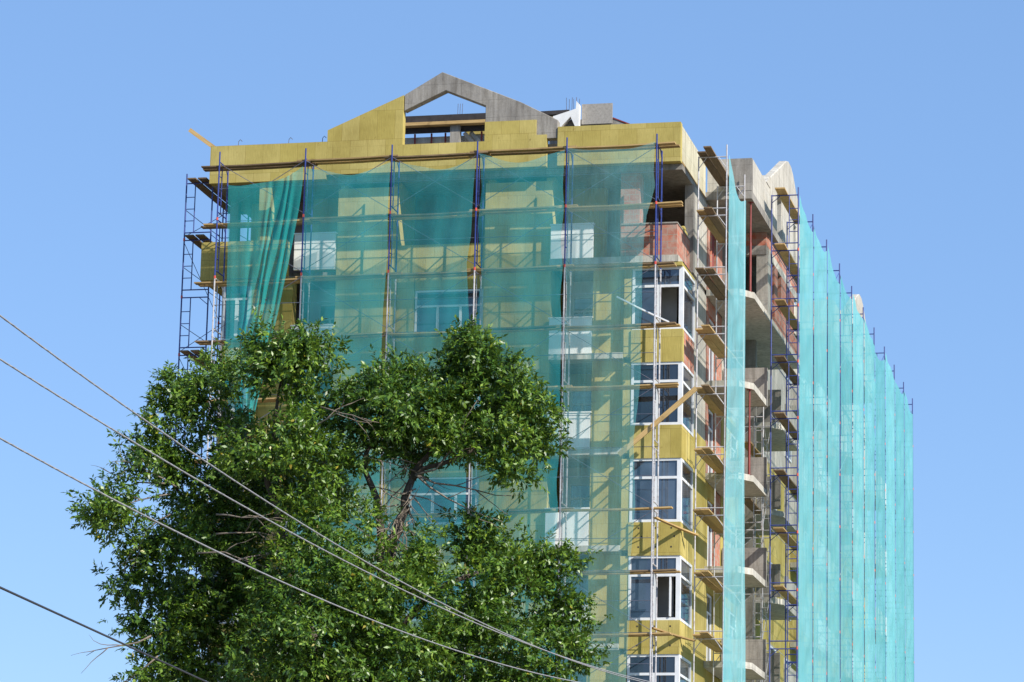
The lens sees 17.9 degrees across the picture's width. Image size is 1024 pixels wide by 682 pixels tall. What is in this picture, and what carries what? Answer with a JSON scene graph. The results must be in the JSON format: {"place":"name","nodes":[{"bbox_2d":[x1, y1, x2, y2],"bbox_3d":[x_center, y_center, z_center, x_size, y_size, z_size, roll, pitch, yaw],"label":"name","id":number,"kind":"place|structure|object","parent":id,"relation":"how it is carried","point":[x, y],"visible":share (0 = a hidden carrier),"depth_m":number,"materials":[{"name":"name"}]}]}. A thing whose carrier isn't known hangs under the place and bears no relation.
{"place":"outdoors","nodes":[
{"label":"outdoors","id":0,"kind":"place"},
{"bbox_2d":[0,586,207,681],"bbox_3d":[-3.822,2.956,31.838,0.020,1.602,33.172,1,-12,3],"label":"overhead cable","id":1,"kind":"object","parent":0,"point":[61,615],"visible":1,"depth_m":30.27,"materials":[{"name":"grey metal"}]},
{"bbox_2d":[0,437,576,681],"bbox_3d":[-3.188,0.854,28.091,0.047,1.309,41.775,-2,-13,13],"label":"overhead cable","id":2,"kind":"object","parent":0,"point":[44,462],"visible":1,"depth_m":30.54,"materials":[{"name":"grey metal"}]},
{"bbox_2d":[0,315,642,681],"bbox_3d":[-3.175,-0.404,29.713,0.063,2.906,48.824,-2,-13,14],"label":"overhead cable","id":3,"kind":"object","parent":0,"point":[55,356],"visible":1,"depth_m":32.09,"materials":[{"name":"grey metal"}]},
{"bbox_2d":[0,358,650,681],"bbox_3d":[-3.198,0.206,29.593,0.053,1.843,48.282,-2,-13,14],"label":"overhead cable","id":4,"kind":"object","parent":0,"point":[38,383],"visible":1,"depth_m":32.16,"materials":[{"name":"grey metal"}]},
{"bbox_2d":[0,0,1023,681],"label":"sky","id":5,"kind":"structure","parent":0,"point":[898,125],"materials":[{"name":"blue"}]},
{"bbox_2d":[200,72,885,681],"bbox_3d":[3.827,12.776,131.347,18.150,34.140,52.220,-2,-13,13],"label":"apartment building","id":6,"kind":"structure","parent":0,"point":[686,478],"depth_m":109.44,"materials":[{"name":"concrete"}]},
{"bbox_2d":[222,280,251,339],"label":"corner window","id":7,"kind":"structure","parent":6,"relation":"in","point":[230,312],"depth_m":110.31,"materials":[{"name":"glass"}]},
{"bbox_2d":[318,304,334,344],"bbox_3d":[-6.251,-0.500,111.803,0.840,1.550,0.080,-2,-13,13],"label":"window","id":8,"kind":"structure","parent":6,"relation":"in","point":[325,310],"depth_m":111.91,"materials":[{"name":"glass"}]},
{"bbox_2d":[406,573,475,620],"bbox_3d":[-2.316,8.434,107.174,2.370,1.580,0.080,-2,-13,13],"label":"window","id":9,"kind":"structure","parent":6,"relation":"in","point":[471,582],"depth_m":107.15,"materials":[{"name":"glass"}]},
{"bbox_2d":[409,477,478,524],"bbox_3d":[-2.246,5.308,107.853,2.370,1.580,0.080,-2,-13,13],"label":"window","id":10,"kind":"structure","parent":6,"relation":"in","point":[426,504],"depth_m":107.89,"materials":[{"name":"white plastic"}]},
{"bbox_2d":[414,289,482,331],"bbox_3d":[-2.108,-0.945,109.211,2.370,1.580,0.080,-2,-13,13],"label":"window","id":11,"kind":"structure","parent":6,"relation":"in","point":[439,314],"depth_m":109.27,"materials":[{"name":"blue glass"}]},
{"bbox_2d":[567,578,587,618],"bbox_3d":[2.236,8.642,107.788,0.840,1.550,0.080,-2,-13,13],"label":"window","id":12,"kind":"structure","parent":6,"relation":"in","point":[584,585],"depth_m":107.86,"materials":[{"name":"glass"}]},
{"bbox_2d":[569,483,589,507],"bbox_3d":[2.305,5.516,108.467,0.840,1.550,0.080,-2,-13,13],"label":"window","id":13,"kind":"structure","parent":6,"relation":"in","point":[579,493],"depth_m":108.55,"materials":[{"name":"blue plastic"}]},
{"bbox_2d":[570,391,590,434],"bbox_3d":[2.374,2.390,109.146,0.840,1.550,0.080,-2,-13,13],"label":"window","id":14,"kind":"structure","parent":6,"relation":"in","point":[580,400],"depth_m":109.24,"materials":[{"name":"glass"}]},
{"bbox_2d":[572,296,592,324],"bbox_3d":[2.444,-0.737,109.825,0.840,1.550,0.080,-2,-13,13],"label":"window","id":15,"kind":"structure","parent":6,"relation":"in","point":[579,304],"depth_m":109.91,"materials":[{"name":"glass"}]},
{"bbox_2d":[581,103,612,124],"bbox_3d":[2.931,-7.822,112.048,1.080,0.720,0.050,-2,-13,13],"label":"concrete block","id":16,"kind":"object","parent":6,"relation":"on","point":[601,113],"visible":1,"depth_m":112.02,"materials":[{"name":"grey concrete"}]},
{"bbox_2d":[627,654,690,681],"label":"corner window","id":17,"kind":"structure","parent":6,"relation":"in","point":[670,667],"depth_m":104.55,"materials":[{"name":"white plastic"}]},
{"bbox_2d":[628,555,691,628],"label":"corner window","id":18,"kind":"structure","parent":6,"relation":"in","point":[638,584],"depth_m":105.16,"materials":[{"name":"white plastic"}]},
{"bbox_2d":[629,458,692,531],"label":"corner window","id":19,"kind":"structure","parent":6,"relation":"in","point":[675,475],"depth_m":105.80,"materials":[{"name":"white plastic"}]},
{"bbox_2d":[631,361,693,436],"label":"corner window","id":20,"kind":"structure","parent":6,"relation":"in","point":[670,372],"depth_m":106.48,"materials":[{"name":"white plastic"}]},
{"bbox_2d":[632,266,694,341],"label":"corner window","id":21,"kind":"structure","parent":6,"relation":"in","point":[678,276],"depth_m":107.23,"materials":[{"name":"white plastic"}]},
{"bbox_2d":[706,593,710,660],"bbox_3d":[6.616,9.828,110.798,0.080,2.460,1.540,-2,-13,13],"label":"window","id":22,"kind":"structure","parent":6,"relation":"in","point":[708,651],"depth_m":111.29,"materials":[{"name":"white plastic"}]},
{"bbox_2d":[707,501,711,565],"bbox_3d":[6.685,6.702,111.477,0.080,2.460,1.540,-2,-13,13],"label":"window","id":23,"kind":"structure","parent":6,"relation":"in","point":[709,531],"depth_m":111.91,"materials":[{"name":"white plastic"}]},
{"bbox_2d":[708,410,712,472],"bbox_3d":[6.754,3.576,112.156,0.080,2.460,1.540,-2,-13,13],"label":"window","id":24,"kind":"structure","parent":6,"relation":"in","point":[710,415],"depth_m":112.65,"materials":[{"name":"white plastic"}]},
{"bbox_2d":[747,389,751,474],"bbox_3d":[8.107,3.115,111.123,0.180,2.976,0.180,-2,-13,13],"label":"steel prop","id":25,"kind":"object","parent":6,"relation":"on","point":[749,435],"visible":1,"depth_m":111.07,"materials":[{"name":"metal"}]},
{"bbox_2d":[748,202,752,291],"bbox_3d":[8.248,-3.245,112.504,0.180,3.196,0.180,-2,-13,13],"label":"steel prop","id":26,"kind":"object","parent":6,"relation":"on","point":[750,262],"visible":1,"depth_m":112.43,"materials":[{"name":"metal"}]},
{"label":"ground","id":27,"kind":"structure","parent":0,"visible":0},
{"bbox_2d":[168,174,248,657],"bbox_3d":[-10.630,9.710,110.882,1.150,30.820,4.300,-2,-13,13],"label":"scaffold","id":28,"kind":"object","parent":27,"relation":"on","point":[190,289],"visible":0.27,"depth_m":111.65,"materials":[{"name":"metal"}]},
{"bbox_2d":[187,178,229,212],"bbox_3d":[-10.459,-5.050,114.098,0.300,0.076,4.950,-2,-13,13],"label":"scaffold plank","id":29,"kind":"object","parent":28,"relation":"on","point":[204,189],"visible":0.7,"depth_m":113.39,"materials":[{"name":"brown wood"}]},
{"bbox_2d":[60,305,614,681],"bbox_3d":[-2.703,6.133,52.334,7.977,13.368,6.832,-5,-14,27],"label":"ash tree","id":30,"kind":"object","parent":27,"relation":"on","point":[287,618],"visible":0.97,"depth_m":52.34,"materials":[{"name":"green plant"}]},
{"bbox_2d":[198,134,662,681],"bbox_3d":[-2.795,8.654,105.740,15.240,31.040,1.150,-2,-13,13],"label":"scaffold","id":31,"kind":"object","parent":27,"relation":"on","point":[568,354],"visible":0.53,"depth_m":107.16,"materials":[{"name":"metal"}]},
{"bbox_2d":[194,277,314,284],"bbox_3d":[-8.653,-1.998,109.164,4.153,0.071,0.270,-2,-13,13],"label":"scaffold plank","id":32,"kind":"object","parent":31,"relation":"on","point":[246,281],"visible":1,"depth_m":109.17,"materials":[{"name":"brown wood"}]},
{"bbox_2d":[198,281,310,286],"bbox_3d":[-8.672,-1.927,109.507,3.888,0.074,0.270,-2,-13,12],"label":"scaffold plank","id":33,"kind":"object","parent":31,"relation":"on","point":[252,284],"visible":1,"depth_m":109.51,"materials":[{"name":"brown wood"}]},
{"bbox_2d":[201,160,311,168],"bbox_3d":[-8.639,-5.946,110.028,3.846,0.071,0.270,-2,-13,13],"label":"scaffold plank","id":34,"kind":"object","parent":31,"relation":"on","point":[256,165],"visible":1,"depth_m":109.94,"materials":[{"name":"brown wood"}]},
{"bbox_2d":[203,219,310,226],"bbox_3d":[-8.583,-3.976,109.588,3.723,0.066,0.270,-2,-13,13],"label":"scaffold plank","id":35,"kind":"object","parent":31,"relation":"on","point":[250,223],"visible":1,"depth_m":109.55,"materials":[{"name":"brown wood"}]},
{"bbox_2d":[225,174,293,421],"bbox_3d":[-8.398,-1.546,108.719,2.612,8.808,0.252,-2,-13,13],"label":"debris net","id":36,"kind":"object","parent":31,"relation":"hanging from","point":[254,259],"visible":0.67,"depth_m":108.87,"materials":[{"name":"teal fabric"}]},
{"bbox_2d":[203,163,317,171],"bbox_3d":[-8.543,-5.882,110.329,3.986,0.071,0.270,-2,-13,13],"label":"scaffold plank","id":37,"kind":"object","parent":31,"relation":"on","point":[255,168],"visible":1,"depth_m":110.31,"materials":[{"name":"brown wood"}]},
{"bbox_2d":[201,221,320,228],"bbox_3d":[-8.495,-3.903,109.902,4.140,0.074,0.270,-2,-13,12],"label":"scaffold plank","id":38,"kind":"object","parent":31,"relation":"on","point":[270,225],"visible":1,"depth_m":109.87,"materials":[{"name":"brown wood"}]},
{"bbox_2d":[299,213,394,220],"bbox_3d":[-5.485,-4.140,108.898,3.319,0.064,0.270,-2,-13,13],"label":"scaffold plank","id":39,"kind":"object","parent":31,"relation":"on","point":[347,217],"visible":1,"depth_m":108.82,"materials":[{"name":"brown wood"}]},
{"bbox_2d":[297,154,398,162],"bbox_3d":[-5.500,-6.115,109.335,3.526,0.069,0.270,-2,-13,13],"label":"scaffold plank","id":40,"kind":"object","parent":31,"relation":"on","point":[347,159],"visible":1,"depth_m":109.28,"materials":[{"name":"brown wood"}]},
{"bbox_2d":[295,272,401,278],"bbox_3d":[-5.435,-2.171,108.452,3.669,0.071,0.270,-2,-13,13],"label":"scaffold plank","id":41,"kind":"object","parent":31,"relation":"on","point":[347,276],"visible":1,"depth_m":108.39,"materials":[{"name":"brown wood"}]},
{"bbox_2d":[308,331,392,337],"bbox_3d":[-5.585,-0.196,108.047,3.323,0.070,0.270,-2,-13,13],"label":"scaffold plank","id":42,"kind":"object","parent":31,"relation":"on","point":[362,334],"visible":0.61,"depth_m":107.86,"materials":[{"name":"brown wood"}]},
{"bbox_2d":[316,159,388,164],"bbox_3d":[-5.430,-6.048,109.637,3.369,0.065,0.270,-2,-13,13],"label":"scaffold plank","id":43,"kind":"object","parent":31,"relation":"on","point":[349,162],"visible":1,"depth_m":109.62,"materials":[{"name":"brown wood"}]},
{"bbox_2d":[382,270,484,276],"bbox_3d":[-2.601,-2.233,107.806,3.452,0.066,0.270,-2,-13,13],"label":"scaffold plank","id":44,"kind":"object","parent":31,"relation":"on","point":[433,273],"visible":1,"depth_m":107.77,"materials":[{"name":"brown wood"}]},
{"bbox_2d":[387,210,481,217],"bbox_3d":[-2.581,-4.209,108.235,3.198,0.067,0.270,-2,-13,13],"label":"scaffold plank","id":45,"kind":"object","parent":31,"relation":"on","point":[435,214],"visible":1,"depth_m":108.16,"materials":[{"name":"brown wood"}]},
{"bbox_2d":[383,329,485,335],"bbox_3d":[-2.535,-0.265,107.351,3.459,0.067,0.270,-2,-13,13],"label":"scaffold plank","id":46,"kind":"object","parent":31,"relation":"on","point":[415,333],"visible":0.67,"depth_m":107.43,"materials":[{"name":"brown wood"}]},
{"bbox_2d":[386,214,483,219],"bbox_3d":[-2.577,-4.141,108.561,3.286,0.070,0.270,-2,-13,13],"label":"scaffold plank","id":47,"kind":"object","parent":31,"relation":"on","point":[440,217],"visible":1,"depth_m":108.51,"materials":[{"name":"brown wood"}]},
{"bbox_2d":[383,272,487,278],"bbox_3d":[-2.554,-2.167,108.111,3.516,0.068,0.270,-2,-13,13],"label":"scaffold plank","id":48,"kind":"object","parent":31,"relation":"on","point":[435,276],"visible":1,"depth_m":108.08,"materials":[{"name":"brown wood"}]},
{"bbox_2d":[384,151,489,159],"bbox_3d":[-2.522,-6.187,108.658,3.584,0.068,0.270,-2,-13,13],"label":"scaffold plank","id":49,"kind":"object","parent":31,"relation":"on","point":[441,155],"visible":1,"depth_m":108.60,"materials":[{"name":"brown wood"}]},
{"bbox_2d":[389,154,491,161],"bbox_3d":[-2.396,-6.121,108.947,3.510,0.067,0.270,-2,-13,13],"label":"scaffold plank","id":50,"kind":"object","parent":31,"relation":"on","point":[435,159],"visible":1,"depth_m":108.95,"materials":[{"name":"brown wood"}]},
{"bbox_2d":[465,508,573,512],"bbox_3d":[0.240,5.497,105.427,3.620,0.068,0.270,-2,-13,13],"label":"scaffold plank","id":51,"kind":"object","parent":31,"relation":"on","point":[527,510],"visible":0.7,"depth_m":105.35,"materials":[{"name":"brown wood"}]},
{"bbox_2d":[466,264,574,270],"bbox_3d":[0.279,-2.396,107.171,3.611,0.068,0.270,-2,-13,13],"label":"scaffold plank","id":52,"kind":"object","parent":31,"relation":"on","point":[521,268],"visible":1,"depth_m":107.09,"materials":[{"name":"brown wood"}]},
{"bbox_2d":[482,209,561,214],"bbox_3d":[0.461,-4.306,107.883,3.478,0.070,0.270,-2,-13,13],"label":"scaffold plank","id":53,"kind":"object","parent":31,"relation":"on","point":[519,212],"visible":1,"depth_m":107.90,"materials":[{"name":"brown wood"}]},
{"bbox_2d":[477,324,567,330],"bbox_3d":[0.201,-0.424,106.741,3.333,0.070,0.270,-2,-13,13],"label":"scaffold plank","id":54,"kind":"object","parent":31,"relation":"on","point":[523,328],"visible":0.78,"depth_m":106.64,"materials":[{"name":"brown wood"}]},
{"bbox_2d":[485,268,559,273],"bbox_3d":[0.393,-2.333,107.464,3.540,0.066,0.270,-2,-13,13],"label":"scaffold plank","id":55,"kind":"object","parent":31,"relation":"on","point":[519,271],"visible":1,"depth_m":107.47,"materials":[{"name":"brown wood"}]},
{"bbox_2d":[470,145,576,152],"bbox_3d":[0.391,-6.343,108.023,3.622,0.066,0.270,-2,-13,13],"label":"scaffold plank","id":56,"kind":"object","parent":31,"relation":"on","point":[527,149],"visible":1,"depth_m":107.96,"materials":[{"name":"brown wood"}]},
{"bbox_2d":[469,204,577,211],"bbox_3d":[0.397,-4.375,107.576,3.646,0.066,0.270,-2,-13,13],"label":"scaffold plank","id":57,"kind":"object","parent":31,"relation":"on","point":[518,209],"visible":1,"depth_m":107.55,"materials":[{"name":"brown wood"}]},
{"bbox_2d":[490,150,560,155],"bbox_3d":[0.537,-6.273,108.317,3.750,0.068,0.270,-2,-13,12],"label":"scaffold plank","id":58,"kind":"object","parent":31,"relation":"on","point":[526,153],"visible":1,"depth_m":108.30,"materials":[{"name":"brown wood"}]},
{"bbox_2d":[551,506,672,511],"bbox_3d":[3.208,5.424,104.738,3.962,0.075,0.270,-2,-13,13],"label":"scaffold plank","id":59,"kind":"object","parent":31,"relation":"on","point":[612,509],"visible":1,"depth_m":104.68,"materials":[{"name":"brown wood"}]},
{"bbox_2d":[556,261,674,268],"bbox_3d":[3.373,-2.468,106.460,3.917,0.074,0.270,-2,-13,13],"label":"scaffold plank","id":60,"kind":"object","parent":31,"relation":"on","point":[617,265],"visible":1,"depth_m":106.43,"materials":[{"name":"brown wood"}]},
{"bbox_2d":[556,322,676,328],"bbox_3d":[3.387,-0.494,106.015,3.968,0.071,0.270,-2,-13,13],"label":"scaffold plank","id":61,"kind":"object","parent":31,"relation":"on","point":[617,325],"visible":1,"depth_m":105.96,"materials":[{"name":"brown wood"}]},
{"bbox_2d":[556,569,676,573],"bbox_3d":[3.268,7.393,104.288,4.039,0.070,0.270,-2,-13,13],"label":"scaffold plank","id":62,"kind":"object","parent":31,"relation":"on","point":[626,571],"visible":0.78,"depth_m":104.15,"materials":[{"name":"brown wood"}]},
{"bbox_2d":[559,264,676,270],"bbox_3d":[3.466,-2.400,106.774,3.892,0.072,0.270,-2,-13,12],"label":"scaffold plank","id":63,"kind":"object","parent":31,"relation":"on","point":[637,267],"visible":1,"depth_m":106.71,"materials":[{"name":"brown wood"}]},
{"bbox_2d":[559,382,678,389],"bbox_3d":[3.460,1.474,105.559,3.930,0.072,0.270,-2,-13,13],"label":"scaffold plank","id":64,"kind":"object","parent":31,"relation":"on","point":[621,386],"visible":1,"depth_m":105.50,"materials":[{"name":"brown wood"}]},
{"bbox_2d":[557,324,680,330],"bbox_3d":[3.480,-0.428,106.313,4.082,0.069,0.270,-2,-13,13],"label":"scaffold plank","id":65,"kind":"object","parent":31,"relation":"on","point":[644,327],"visible":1,"depth_m":106.24,"materials":[{"name":"brown wood"}]},
{"bbox_2d":[556,201,682,209],"bbox_3d":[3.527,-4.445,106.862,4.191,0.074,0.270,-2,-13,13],"label":"scaffold plank","id":66,"kind":"object","parent":31,"relation":"on","point":[621,205],"visible":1,"depth_m":106.80,"materials":[{"name":"brown wood"}]},
{"bbox_2d":[561,386,677,391],"bbox_3d":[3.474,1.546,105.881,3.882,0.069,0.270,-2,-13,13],"label":"scaffold plank","id":67,"kind":"object","parent":31,"relation":"on","point":[618,388],"visible":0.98,"depth_m":105.89,"materials":[{"name":"brown wood"}]},
{"bbox_2d":[564,141,675,149],"bbox_3d":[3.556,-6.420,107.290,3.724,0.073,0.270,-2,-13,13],"label":"scaffold plank","id":68,"kind":"object","parent":31,"relation":"on","point":[622,146],"visible":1,"depth_m":107.20,"materials":[{"name":"brown wood"}]},
{"bbox_2d":[560,144,679,152],"bbox_3d":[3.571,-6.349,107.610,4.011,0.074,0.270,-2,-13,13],"label":"scaffold plank","id":69,"kind":"object","parent":31,"relation":"on","point":[627,149],"visible":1,"depth_m":107.54,"materials":[{"name":"brown wood"}]},
{"bbox_2d":[563,204,682,211],"bbox_3d":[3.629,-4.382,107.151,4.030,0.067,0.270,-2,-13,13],"label":"scaffold plank","id":70,"kind":"object","parent":31,"relation":"on","point":[629,208],"visible":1,"depth_m":107.10,"materials":[{"name":"brown wood"}]},
{"bbox_2d":[590,632,670,635],"bbox_3d":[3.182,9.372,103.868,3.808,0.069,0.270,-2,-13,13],"label":"scaffold plank","id":71,"kind":"object","parent":31,"relation":"on","point":[639,634],"visible":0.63,"depth_m":103.61,"materials":[{"name":"brown wood"}]},
{"bbox_2d":[618,386,696,456],"bbox_3d":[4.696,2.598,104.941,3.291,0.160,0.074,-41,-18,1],"label":"ramp plank","id":72,"kind":"object","parent":31,"relation":"on","point":[658,420],"visible":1,"depth_m":104.92,"materials":[{"name":"brown wood"}]},
{"bbox_2d":[693,145,744,681],"bbox_3d":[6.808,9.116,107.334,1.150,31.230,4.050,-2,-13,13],"label":"scaffold","id":73,"kind":"object","parent":27,"relation":"on","point":[715,393],"visible":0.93,"depth_m":107.46,"materials":[{"name":"metal"}]},
{"bbox_2d":[693,509,722,532],"bbox_3d":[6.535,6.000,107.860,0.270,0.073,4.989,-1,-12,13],"label":"scaffold plank","id":74,"kind":"object","parent":73,"relation":"on","point":[710,524],"visible":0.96,"depth_m":107.54,"materials":[{"name":"brown wood"}]},
{"bbox_2d":[694,448,723,472],"bbox_3d":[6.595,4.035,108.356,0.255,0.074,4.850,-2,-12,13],"label":"scaffold plank","id":75,"kind":"object","parent":73,"relation":"on","point":[708,461],"visible":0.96,"depth_m":108.02,"materials":[{"name":"brown wood"}]},
{"bbox_2d":[696,387,723,415],"bbox_3d":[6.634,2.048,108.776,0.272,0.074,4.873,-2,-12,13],"label":"scaffold plank","id":76,"kind":"object","parent":73,"relation":"on","point":[711,404],"visible":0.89,"depth_m":108.63,"materials":[{"name":"brown wood"}]},
{"bbox_2d":[695,267,726,301],"bbox_3d":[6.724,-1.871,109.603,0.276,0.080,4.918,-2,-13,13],"label":"scaffold plank","id":77,"kind":"object","parent":73,"relation":"on","point":[712,287],"visible":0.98,"depth_m":109.30,"materials":[{"name":"brown wood"}]},
{"bbox_2d":[697,210,724,242],"bbox_3d":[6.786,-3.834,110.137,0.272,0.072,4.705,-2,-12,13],"label":"scaffold plank","id":78,"kind":"object","parent":73,"relation":"on","point":[712,228],"visible":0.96,"depth_m":109.95,"materials":[{"name":"brown wood"}]},
{"bbox_2d":[695,328,726,357],"bbox_3d":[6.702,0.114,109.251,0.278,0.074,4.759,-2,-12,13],"label":"scaffold plank","id":79,"kind":"object","parent":73,"relation":"on","point":[713,347],"visible":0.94,"depth_m":108.97,"materials":[{"name":"brown wood"}]},
{"bbox_2d":[697,151,725,185],"bbox_3d":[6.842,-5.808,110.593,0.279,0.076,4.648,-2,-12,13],"label":"scaffold plank","id":80,"kind":"object","parent":73,"relation":"on","point":[713,171],"visible":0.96,"depth_m":110.25,"materials":[{"name":"brown wood"}]},
{"bbox_2d":[700,508,722,531],"bbox_3d":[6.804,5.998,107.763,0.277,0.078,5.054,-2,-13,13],"label":"scaffold plank","id":81,"kind":"object","parent":73,"relation":"on","point":[713,519],"visible":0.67,"depth_m":106.88,"materials":[{"name":"brown wood"}]},
{"bbox_2d":[701,324,726,356],"bbox_3d":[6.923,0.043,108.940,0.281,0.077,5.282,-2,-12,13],"label":"scaffold plank","id":82,"kind":"object","parent":73,"relation":"on","point":[716,339],"visible":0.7,"depth_m":108.20,"materials":[{"name":"brown wood"}]},
{"bbox_2d":[701,384,726,415],"bbox_3d":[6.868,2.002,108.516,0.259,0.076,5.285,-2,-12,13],"label":"scaffold plank","id":83,"kind":"object","parent":73,"relation":"on","point":[708,389],"visible":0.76,"depth_m":107.76,"materials":[{"name":"brown wood"}]},
{"bbox_2d":[702,447,725,471],"bbox_3d":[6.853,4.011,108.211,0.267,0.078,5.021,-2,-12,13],"label":"scaffold plank","id":84,"kind":"object","parent":73,"relation":"on","point":[714,458],"visible":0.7,"depth_m":107.38,"materials":[{"name":"brown wood"}]},
{"bbox_2d":[703,146,728,185],"bbox_3d":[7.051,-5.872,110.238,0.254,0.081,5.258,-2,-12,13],"label":"scaffold plank","id":85,"kind":"object","parent":73,"relation":"on","point":[716,162],"visible":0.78,"depth_m":109.61,"materials":[{"name":"brown wood"}]},
{"bbox_2d":[704,207,731,242],"bbox_3d":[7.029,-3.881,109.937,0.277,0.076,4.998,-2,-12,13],"label":"scaffold plank","id":86,"kind":"object","parent":73,"relation":"on","point":[718,224],"visible":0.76,"depth_m":109.31,"materials":[{"name":"brown wood"}]},
{"bbox_2d":[705,268,730,299],"bbox_3d":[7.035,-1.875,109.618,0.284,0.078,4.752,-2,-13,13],"label":"scaffold plank","id":87,"kind":"object","parent":73,"relation":"on","point":[718,282],"visible":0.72,"depth_m":108.95,"materials":[{"name":"brown wood"}]},
{"bbox_2d":[723,156,745,681],"bbox_3d":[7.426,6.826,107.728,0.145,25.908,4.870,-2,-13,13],"label":"debris net","id":88,"kind":"object","parent":73,"relation":"hanging from","point":[734,623],"visible":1,"depth_m":108.26,"materials":[{"name":"teal fabric"}]},
{"bbox_2d":[744,407,770,681],"bbox_3d":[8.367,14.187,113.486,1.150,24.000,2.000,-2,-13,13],"label":"scaffold","id":89,"kind":"object","parent":27,"relation":"on","point":[761,529],"visible":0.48,"depth_m":114.84,"materials":[{"name":"metal"}]},
{"bbox_2d":[769,187,913,681],"bbox_3d":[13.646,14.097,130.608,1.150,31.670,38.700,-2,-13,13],"label":"scaffold","id":90,"kind":"object","parent":27,"relation":"on","point":[787,554],"visible":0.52,"depth_m":115.39,"materials":[{"name":"fabric"}]},
{"bbox_2d":[773,585,795,603],"bbox_3d":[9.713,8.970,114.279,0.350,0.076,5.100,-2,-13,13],"label":"scaffold plank","id":91,"kind":"object","parent":90,"relation":"on","point":[791,599],"visible":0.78,"depth_m":113.57,"materials":[{"name":"brown wood"}]},
{"bbox_2d":[774,299,796,330],"bbox_3d":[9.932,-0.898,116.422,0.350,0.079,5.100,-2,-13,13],"label":"scaffold plank","id":92,"kind":"object","parent":90,"relation":"on","point":[784,311],"visible":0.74,"depth_m":115.73,"materials":[{"name":"brown wood"}]},
{"bbox_2d":[773,527,798,550],"bbox_3d":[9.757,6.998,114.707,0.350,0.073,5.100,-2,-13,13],"label":"scaffold plank","id":93,"kind":"object","parent":90,"relation":"on","point":[792,541],"visible":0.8,"depth_m":114.08,"materials":[{"name":"brown wood"}]},
{"bbox_2d":[774,355,798,385],"bbox_3d":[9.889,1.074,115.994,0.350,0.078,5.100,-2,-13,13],"label":"scaffold plank","id":94,"kind":"object","parent":90,"relation":"on","point":[783,366],"visible":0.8,"depth_m":115.38,"materials":[{"name":"brown wood"}]},
{"bbox_2d":[774,412,798,439],"bbox_3d":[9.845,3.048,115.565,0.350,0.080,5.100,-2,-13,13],"label":"scaffold plank","id":95,"kind":"object","parent":90,"relation":"on","point":[784,422],"visible":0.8,"depth_m":114.98,"materials":[{"name":"brown wood"}]},
{"bbox_2d":[774,469,798,493],"bbox_3d":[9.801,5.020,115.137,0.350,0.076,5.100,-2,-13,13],"label":"scaffold plank","id":96,"kind":"object","parent":90,"relation":"on","point":[784,480],"visible":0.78,"depth_m":114.48,"materials":[{"name":"brown wood"}]},
{"bbox_2d":[775,187,799,223],"bbox_3d":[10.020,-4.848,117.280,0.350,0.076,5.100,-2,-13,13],"label":"scaffold plank","id":97,"kind":"object","parent":90,"relation":"on","point":[785,202],"visible":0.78,"depth_m":116.72,"materials":[{"name":"brown wood"}]},
{"bbox_2d":[775,243,799,277],"bbox_3d":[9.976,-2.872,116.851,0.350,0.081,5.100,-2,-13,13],"label":"scaffold plank","id":98,"kind":"object","parent":90,"relation":"on","point":[785,256],"visible":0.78,"depth_m":116.25,"materials":[{"name":"brown wood"}]},
{"bbox_2d":[798,198,812,681],"bbox_3d":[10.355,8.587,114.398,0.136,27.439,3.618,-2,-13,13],"label":"debris net","id":99,"kind":"object","parent":90,"relation":"hanging from","point":[805,588],"visible":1,"depth_m":115.21,"materials":[{"name":"teal fabric"}]},
{"bbox_2d":[813,229,826,681],"bbox_3d":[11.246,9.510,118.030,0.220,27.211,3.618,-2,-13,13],"label":"debris net","id":100,"kind":"object","parent":90,"relation":"hanging from","point":[820,487],"visible":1,"depth_m":118.83,"materials":[{"name":"teal fabric"}]},
{"bbox_2d":[827,248,839,681],"bbox_3d":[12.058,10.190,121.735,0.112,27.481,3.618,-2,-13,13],"label":"debris net","id":101,"kind":"object","parent":90,"relation":"hanging from","point":[833,625],"visible":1,"depth_m":122.70,"materials":[{"name":"teal fabric"}]},
{"bbox_2d":[841,278,851,681],"bbox_3d":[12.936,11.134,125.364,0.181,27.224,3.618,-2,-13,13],"label":"debris net","id":102,"kind":"object","parent":90,"relation":"hanging from","point":[846,487],"visible":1,"depth_m":126.34,"materials":[{"name":"teal fabric"}]},
{"bbox_2d":[853,295,863,681],"bbox_3d":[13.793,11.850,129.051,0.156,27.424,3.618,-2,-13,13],"label":"debris net","id":103,"kind":"object","parent":90,"relation":"hanging from","point":[858,495],"visible":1,"depth_m":130.10,"materials":[{"name":"teal fabric"}]},
{"bbox_2d":[864,319,875,681],"bbox_3d":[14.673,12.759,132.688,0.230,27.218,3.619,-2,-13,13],"label":"debris net","id":104,"kind":"object","parent":90,"relation":"hanging from","point":[869,388],"visible":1,"depth_m":133.60,"materials":[{"name":"teal fabric"}]},
{"bbox_2d":[875,353,885,681],"bbox_3d":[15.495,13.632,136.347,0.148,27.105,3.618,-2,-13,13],"label":"debris net","id":105,"kind":"object","parent":90,"relation":"hanging from","point":[880,521],"visible":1,"depth_m":137.53,"materials":[{"name":"teal fabric"}]},
{"bbox_2d":[885,353,895,681],"bbox_3d":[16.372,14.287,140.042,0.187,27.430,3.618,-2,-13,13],"label":"debris net","id":106,"kind":"object","parent":90,"relation":"hanging from","point":[890,550],"visible":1,"depth_m":141.04,"materials":[{"name":"teal fabric"}]},
{"bbox_2d":[895,382,904,681],"bbox_3d":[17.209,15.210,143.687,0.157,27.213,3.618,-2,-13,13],"label":"debris net","id":107,"kind":"object","parent":90,"relation":"hanging from","point":[900,570],"visible":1,"depth_m":144.77,"materials":[{"name":"teal fabric"}]},
{"bbox_2d":[905,395,913,681],"bbox_3d":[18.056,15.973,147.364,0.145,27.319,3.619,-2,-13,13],"label":"debris net","id":108,"kind":"object","parent":90,"relation":"hanging from","point":[909,587],"visible":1,"depth_m":148.54,"materials":[{"name":"teal fabric"}]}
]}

